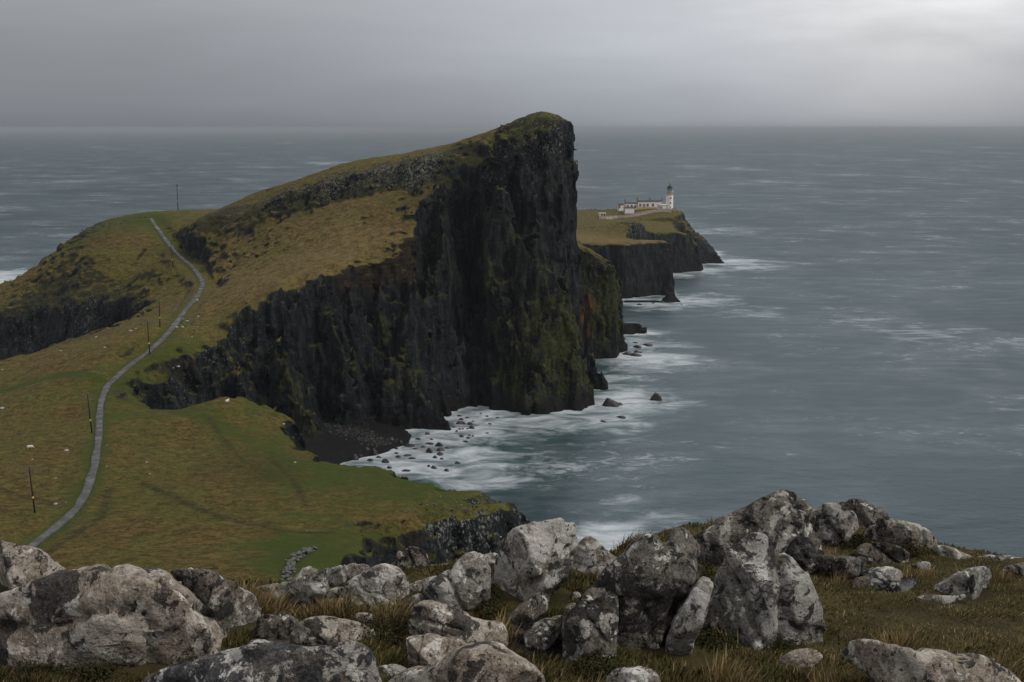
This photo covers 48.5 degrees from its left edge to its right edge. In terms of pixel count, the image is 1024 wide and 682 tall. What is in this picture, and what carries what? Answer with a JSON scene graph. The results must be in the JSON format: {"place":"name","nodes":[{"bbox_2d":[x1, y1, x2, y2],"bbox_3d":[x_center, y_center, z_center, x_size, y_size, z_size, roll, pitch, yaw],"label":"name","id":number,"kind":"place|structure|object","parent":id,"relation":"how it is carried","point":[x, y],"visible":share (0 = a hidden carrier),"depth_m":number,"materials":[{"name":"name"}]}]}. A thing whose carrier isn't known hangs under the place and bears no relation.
{"place":"outdoors","nodes":[
{"label":"outdoors","id":0,"kind":"place"},
{"bbox_2d":[27,218,204,546],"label":"path","id":1,"kind":"structure","parent":0,"point":[82,498],"depth_m":278.81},
{"bbox_2d":[279,546,317,580],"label":"ruined wall","id":2,"kind":"structure","parent":0,"point":[290,563],"depth_m":181.65,"materials":[{"name":"stone"}]},
{"bbox_2d":[0,111,646,585],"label":"headland","id":3,"kind":"structure","parent":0,"point":[436,287],"depth_m":356.49,"materials":[{"name":"green plant"}]},
{"bbox_2d":[20,466,35,511],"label":"telegraph pole","id":4,"kind":"object","parent":3,"relation":"on","point":[31,488],"visible":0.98,"depth_m":214.18,"materials":[{"name":"brown wood"}]},
{"bbox_2d":[80,394,94,432],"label":"telegraph pole","id":5,"kind":"object","parent":3,"relation":"on","point":[89,411],"visible":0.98,"depth_m":266.98,"materials":[{"name":"brown wood"}]},
{"bbox_2d":[141,321,149,354],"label":"telegraph pole","id":6,"kind":"object","parent":3,"relation":"on","point":[148,337],"visible":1,"depth_m":323.75,"materials":[{"name":"brown wood"}]},
{"bbox_2d":[157,299,160,326],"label":"telegraph pole","id":7,"kind":"object","parent":3,"relation":"on","point":[159,312],"visible":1,"depth_m":340.66,"materials":[{"name":"brown wood"}]},
{"bbox_2d":[165,242,197,282],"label":"path fence","id":8,"kind":"object","parent":3,"relation":"on","point":[182,260],"visible":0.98,"depth_m":438.53,"materials":[{"name":"brown wood"}]},
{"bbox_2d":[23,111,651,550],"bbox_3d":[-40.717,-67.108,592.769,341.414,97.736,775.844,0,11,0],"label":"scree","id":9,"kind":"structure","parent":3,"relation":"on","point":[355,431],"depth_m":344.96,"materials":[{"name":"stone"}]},
{"bbox_2d":[0,130,1023,557],"bbox_3d":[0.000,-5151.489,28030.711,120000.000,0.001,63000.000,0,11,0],"label":"sea","id":10,"kind":"structure","parent":0,"point":[844,322],"depth_m":562.26,"materials":[{"name":"blue liquid"}]},
{"bbox_2d":[351,454,358,459],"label":"sea rock","id":11,"kind":"object","parent":10,"relation":"in","point":[354,456],"visible":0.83,"depth_m":320.75,"materials":[{"name":"grey stone"}]},
{"bbox_2d":[371,448,377,455],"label":"sea rock","id":12,"kind":"object","parent":10,"relation":"in","point":[374,452],"visible":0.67,"depth_m":325.46,"materials":[{"name":"grey stone"}]},
{"bbox_2d":[403,443,414,446],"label":"sea rock","id":13,"kind":"object","parent":10,"relation":"in","point":[408,445],"visible":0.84,"depth_m":334.34,"materials":[{"name":"grey stone"}]},
{"bbox_2d":[602,398,618,406],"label":"sea rock","id":14,"kind":"object","parent":10,"relation":"in","point":[608,402],"visible":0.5,"depth_m":382.46,"materials":[{"name":"grey stone"}]},
{"bbox_2d":[630,353,641,356],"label":"sea rock","id":15,"kind":"object","parent":10,"relation":"in","point":[636,354],"visible":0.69,"depth_m":467.22,"materials":[{"name":"grey stone"}]},
{"bbox_2d":[650,392,661,400],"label":"sea rock","id":16,"kind":"object","parent":10,"relation":"in","point":[656,396],"visible":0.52,"depth_m":390.47,"materials":[{"name":"grey stone"}]},
{"bbox_2d":[0,515,1023,681],"bbox_3d":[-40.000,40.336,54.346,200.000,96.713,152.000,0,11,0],"label":"cliff top ground","id":17,"kind":"structure","parent":0,"point":[560,597],"depth_m":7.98,"materials":[{"name":"plant"}]},
{"bbox_2d":[0,539,64,589],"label":"boulder","id":18,"kind":"object","parent":17,"relation":"on","point":[20,564],"visible":0.45,"depth_m":8.59,"materials":[{"name":"grey stone"}]},
{"bbox_2d":[0,564,226,670],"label":"boulder","id":19,"kind":"object","parent":17,"relation":"on","point":[132,615],"visible":0.84,"depth_m":7.16,"materials":[{"name":"grey stone"}]},
{"bbox_2d":[170,567,262,628],"bbox_3d":[-2.066,1.932,7.934,0.666,0.819,0.496,0,11,0],"label":"boulder","id":20,"kind":"object","parent":17,"relation":"on","point":[227,604],"visible":0.54,"depth_m":7.77,"materials":[{"name":"grey stone"}]},
{"bbox_2d":[142,639,381,681],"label":"boulder","id":21,"kind":"object","parent":17,"relation":"on","point":[259,660],"visible":1,"depth_m":6.48,"materials":[{"name":"grey stone"}]},
{"bbox_2d":[252,581,289,601],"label":"boulder","id":22,"kind":"object","parent":17,"relation":"on","point":[282,589],"visible":0.28,"depth_m":8.40,"materials":[{"name":"grey stone"}]},
{"bbox_2d":[251,613,298,643],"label":"boulder","id":23,"kind":"object","parent":17,"relation":"on","point":[278,627],"visible":0.62,"depth_m":7.51,"materials":[{"name":"grey stone"}]},
{"bbox_2d":[285,566,329,604],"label":"boulder","id":24,"kind":"object","parent":17,"relation":"on","point":[310,582],"visible":0.63,"depth_m":8.32,"materials":[{"name":"grey stone"}]},
{"bbox_2d":[311,591,342,605],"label":"boulder","id":25,"kind":"object","parent":17,"relation":"on","point":[331,594],"visible":0.3,"depth_m":8.36,"materials":[{"name":"grey stone"}]},
{"bbox_2d":[290,616,375,645],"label":"boulder","id":26,"kind":"object","parent":17,"relation":"on","point":[320,630],"visible":0.57,"depth_m":7.51,"materials":[{"name":"grey stone"}]},
{"bbox_2d":[329,587,343,594],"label":"stone","id":27,"kind":"object","parent":17,"relation":"on","point":[338,590],"visible":0.34,"depth_m":8.57,"materials":[{"name":"grey stone"}]},
{"bbox_2d":[328,563,369,586],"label":"boulder","id":28,"kind":"object","parent":17,"relation":"on","point":[339,574],"visible":0.73,"depth_m":9.30,"materials":[{"name":"grey stone"}]},
{"bbox_2d":[354,612,372,621],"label":"boulder","id":29,"kind":"object","parent":17,"relation":"on","point":[361,615],"visible":0.32,"depth_m":7.97,"materials":[{"name":"grey stone"}]},
{"bbox_2d":[351,593,393,612],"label":"boulder","id":30,"kind":"object","parent":17,"relation":"on","point":[373,597],"visible":0.33,"depth_m":8.22,"materials":[{"name":"grey stone"}]},
{"bbox_2d":[341,563,409,602],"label":"boulder","id":31,"kind":"object","parent":17,"relation":"on","point":[387,581],"visible":0.44,"depth_m":8.41,"materials":[{"name":"grey stone"}]},
{"bbox_2d":[377,664,407,676],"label":"boulder","id":32,"kind":"object","parent":17,"relation":"on","point":[389,669],"visible":0.51,"depth_m":7.13,"materials":[{"name":"grey stone"}]},
{"bbox_2d":[391,546,428,569],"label":"boulder","id":33,"kind":"object","parent":17,"relation":"on","point":[411,557],"visible":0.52,"depth_m":9.19,"materials":[{"name":"grey stone"}]},
{"bbox_2d":[406,593,422,609],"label":"stone","id":34,"kind":"object","parent":17,"relation":"on","point":[419,597],"visible":0.41,"depth_m":8.23,"materials":[{"name":"grey stone"}]},
{"bbox_2d":[409,576,435,591],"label":"boulder","id":35,"kind":"object","parent":17,"relation":"on","point":[419,585],"visible":0.41,"depth_m":8.57,"materials":[{"name":"grey stone"}]},
{"bbox_2d":[406,633,467,666],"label":"boulder","id":36,"kind":"object","parent":17,"relation":"on","point":[426,649],"visible":0.58,"depth_m":7.17,"materials":[{"name":"grey stone"}]},
{"bbox_2d":[422,551,491,610],"bbox_3d":[-0.409,1.934,8.339,0.523,0.786,0.383,0,11,0],"label":"boulder","id":37,"kind":"object","parent":17,"relation":"on","point":[464,582],"visible":0.52,"depth_m":8.18,"materials":[{"name":"grey stone"}]},
{"bbox_2d":[408,600,508,646],"bbox_3d":[-0.363,2.005,7.723,0.681,0.583,0.533,0,11,0],"label":"boulder","id":38,"kind":"object","parent":17,"relation":"on","point":[439,618],"visible":0.54,"depth_m":7.54,"materials":[{"name":"grey stone"}]},
{"bbox_2d":[388,641,544,681],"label":"boulder","id":39,"kind":"object","parent":17,"relation":"on","point":[484,661],"visible":1,"depth_m":6.34,"materials":[{"name":"grey stone"}]},
{"bbox_2d":[485,552,497,562],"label":"boulder","id":40,"kind":"object","parent":17,"relation":"on","point":[491,557],"visible":0.2,"depth_m":9.14,"materials":[{"name":"grey stone"}]},
{"bbox_2d":[506,592,549,633],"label":"boulder","id":41,"kind":"object","parent":17,"relation":"on","point":[528,612],"visible":0.76,"depth_m":7.87,"materials":[{"name":"grey stone"}]},
{"bbox_2d":[492,518,578,600],"bbox_3d":[0.162,1.851,8.540,0.690,1.111,0.676,0,11,0],"label":"boulder","id":42,"kind":"object","parent":17,"relation":"on","point":[532,558],"visible":0.66,"depth_m":8.35,"materials":[{"name":"grey stone"}]},
{"bbox_2d":[509,634,562,659],"bbox_3d":[0.203,2.064,7.656,0.643,0.001,0.482,3,11,17],"label":"rock pool","id":43,"kind":"object","parent":17,"relation":"on","point":[555,648],"visible":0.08,"depth_m":7.64,"materials":[{"name":"black liquid"}]},
{"bbox_2d":[523,615,563,649],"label":"boulder","id":44,"kind":"object","parent":17,"relation":"on","point":[544,633],"visible":0.75,"depth_m":7.67,"materials":[{"name":"grey stone"}]},
{"bbox_2d":[562,603,575,615],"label":"stone","id":45,"kind":"object","parent":17,"relation":"on","point":[568,607],"visible":0.37,"depth_m":8.09,"materials":[{"name":"grey stone"}]},
{"bbox_2d":[571,592,580,598],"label":"stone","id":46,"kind":"object","parent":17,"relation":"on","point":[576,594],"visible":0.6,"depth_m":8.44,"materials":[{"name":"grey stone"}]},
{"bbox_2d":[561,587,618,663],"bbox_3d":[0.510,1.904,7.410,0.370,0.606,0.349,0,11,0],"label":"boulder","id":47,"kind":"object","parent":17,"relation":"on","point":[590,622],"visible":0.69,"depth_m":7.31,"materials":[{"name":"grey stone"}]},
{"bbox_2d":[569,536,616,574],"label":"boulder","id":48,"kind":"object","parent":17,"relation":"on","point":[592,555],"visible":0.5,"depth_m":9.11,"materials":[{"name":"grey stone"}]},
{"bbox_2d":[606,666,660,681],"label":"boulder","id":49,"kind":"object","parent":17,"relation":"on","point":[635,674],"visible":0.95,"depth_m":6.59,"materials":[{"name":"grey stone"}]},
{"bbox_2d":[594,527,699,649],"bbox_3d":[0.894,1.905,7.661,0.740,1.332,0.498,0,11,0],"label":"boulder","id":50,"kind":"object","parent":17,"relation":"on","point":[648,580],"visible":0.62,"depth_m":7.43,"materials":[{"name":"grey stone"}]},
{"bbox_2d":[665,564,701,637],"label":"boulder","id":51,"kind":"object","parent":17,"relation":"on","point":[698,576],"visible":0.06,"depth_m":7.65,"materials":[{"name":"grey stone"}]},
{"bbox_2d":[665,576,713,654],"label":"boulder","id":52,"kind":"object","parent":17,"relation":"on","point":[688,621],"visible":0.86,"depth_m":7.29,"materials":[{"name":"grey stone"}]},
{"bbox_2d":[693,489,823,571],"bbox_3d":[2.009,1.773,9.418,1.114,1.182,0.854,0,11,0],"label":"boulder","id":53,"kind":"object","parent":17,"relation":"on","point":[782,519],"visible":0.43,"depth_m":9.16,"materials":[{"name":"grey stone"}]},
{"bbox_2d":[704,532,826,649],"bbox_3d":[1.705,1.897,7.809,0.827,1.198,0.638,0,11,0],"label":"boulder","id":54,"kind":"object","parent":17,"relation":"on","point":[761,592],"visible":0.61,"depth_m":7.60,"materials":[{"name":"grey stone"}]},
{"bbox_2d":[779,648,822,667],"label":"boulder","id":55,"kind":"object","parent":17,"relation":"on","point":[804,657],"visible":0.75,"depth_m":7.25,"materials":[{"name":"grey stone"}]},
{"bbox_2d":[785,536,818,574],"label":"boulder","id":56,"kind":"object","parent":17,"relation":"on","point":[801,551],"visible":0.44,"depth_m":8.97,"materials":[{"name":"grey stone"}]},
{"bbox_2d":[813,503,858,545],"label":"boulder","id":57,"kind":"object","parent":17,"relation":"on","point":[834,522],"visible":0.64,"depth_m":9.68,"materials":[{"name":"grey stone"}]},
{"bbox_2d":[817,554,865,578],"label":"boulder","id":58,"kind":"object","parent":17,"relation":"on","point":[854,567],"visible":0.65,"depth_m":8.87,"materials":[{"name":"grey stone"}]},
{"bbox_2d":[836,498,887,527],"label":"boulder","id":59,"kind":"object","parent":17,"relation":"on","point":[867,513],"visible":0.38,"depth_m":10.22,"materials":[{"name":"grey stone"}]},
{"bbox_2d":[851,576,872,588],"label":"boulder","id":60,"kind":"object","parent":17,"relation":"on","point":[863,581],"visible":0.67,"depth_m":8.67,"materials":[{"name":"grey stone"}]},
{"bbox_2d":[854,542,909,563],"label":"boulder","id":61,"kind":"object","parent":17,"relation":"on","point":[879,552],"visible":0.63,"depth_m":9.24,"materials":[{"name":"grey stone"}]},
{"bbox_2d":[861,566,902,589],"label":"boulder","id":62,"kind":"object","parent":17,"relation":"on","point":[886,577],"visible":0.68,"depth_m":8.73,"materials":[{"name":"grey stone"}]},
{"bbox_2d":[875,516,895,537],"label":"stone","id":63,"kind":"object","parent":17,"relation":"on","point":[885,526],"visible":1,"depth_m":9.47,"materials":[{"name":"grey stone"}]},
{"bbox_2d":[877,576,917,592],"bbox_3d":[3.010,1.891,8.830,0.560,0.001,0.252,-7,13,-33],"label":"rock","id":64,"kind":"object","parent":17,"relation":"on","point":[905,584],"visible":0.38,"depth_m":8.83,"materials":[{"name":"grey stone"}]},
{"bbox_2d":[862,520,937,547],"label":"boulder","id":65,"kind":"object","parent":17,"relation":"on","point":[905,530],"visible":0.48,"depth_m":9.64,"materials":[{"name":"grey stone"}]},
{"bbox_2d":[914,561,930,569],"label":"stone","id":66,"kind":"object","parent":17,"relation":"on","point":[920,565],"visible":0.52,"depth_m":9.09,"materials":[{"name":"grey stone"}]},
{"bbox_2d":[839,639,1020,681],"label":"boulder","id":67,"kind":"object","parent":17,"relation":"on","point":[876,660],"visible":1,"depth_m":6.66,"materials":[{"name":"grey stone"}]},
{"bbox_2d":[917,594,965,603],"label":"boulder","id":68,"kind":"object","parent":17,"relation":"on","point":[951,599],"visible":0.74,"depth_m":8.35,"materials":[{"name":"grey stone"}]},
{"bbox_2d":[933,545,970,558],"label":"boulder","id":69,"kind":"object","parent":17,"relation":"on","point":[947,551],"visible":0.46,"depth_m":9.43,"materials":[{"name":"grey stone"}]},
{"bbox_2d":[932,566,991,599],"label":"boulder","id":70,"kind":"object","parent":17,"relation":"on","point":[971,583],"visible":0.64,"depth_m":8.55,"materials":[{"name":"grey stone"}]},
{"bbox_2d":[979,555,1021,560],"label":"boulder","id":71,"kind":"object","parent":17,"relation":"on","point":[997,557],"visible":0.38,"depth_m":9.41,"materials":[{"name":"grey stone"}]},
{"bbox_2d":[1002,562,1023,575],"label":"boulder","id":72,"kind":"object","parent":17,"relation":"on","point":[1018,568],"visible":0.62,"depth_m":8.99,"materials":[{"name":"grey stone"}]},
{"bbox_2d":[0,0,1023,129],"label":"sky","id":73,"kind":"structure","parent":0,"point":[65,64],"materials":[{"name":"grey"}]},
{"bbox_2d":[576,209,723,302],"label":"lighthouse point","id":74,"kind":"structure","parent":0,"point":[646,257],"depth_m":676.53,"materials":[{"name":"green plant"}]},
{"bbox_2d":[617,204,623,210],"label":"end outhouse","id":75,"kind":"structure","parent":74,"relation":"on","point":[620,207],"depth_m":911.00,"materials":[{"name":"white paint"}]},
{"bbox_2d":[623,207,634,213],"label":"store building","id":76,"kind":"structure","parent":74,"relation":"on","point":[628,210],"depth_m":891.55,"materials":[{"name":"white paint"}]},
{"bbox_2d":[624,199,636,209],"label":"wing","id":77,"kind":"structure","parent":74,"relation":"on","point":[630,204],"depth_m":912.25,"materials":[{"name":"white paint"}]},
{"bbox_2d":[599,209,671,218],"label":"boundary wall","id":78,"kind":"structure","parent":74,"relation":"on","point":[638,213],"depth_m":880.68,"materials":[{"name":"grey stone"}]},
{"bbox_2d":[636,197,662,209],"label":"keepers house","id":79,"kind":"structure","parent":74,"relation":"on","point":[647,204],"depth_m":911.58,"materials":[{"name":"white paint"}]},
{"bbox_2d":[657,204,666,208],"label":"white annex","id":80,"kind":"object","parent":74,"relation":"on","point":[661,206],"visible":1,"depth_m":900.39,"materials":[{"name":"paint"}]},
{"bbox_2d":[666,185,673,208],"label":"lighthouse","id":81,"kind":"object","parent":74,"relation":"on","point":[669,198],"visible":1,"depth_m":897.43,"materials":[{"name":"paint"}]}
]}

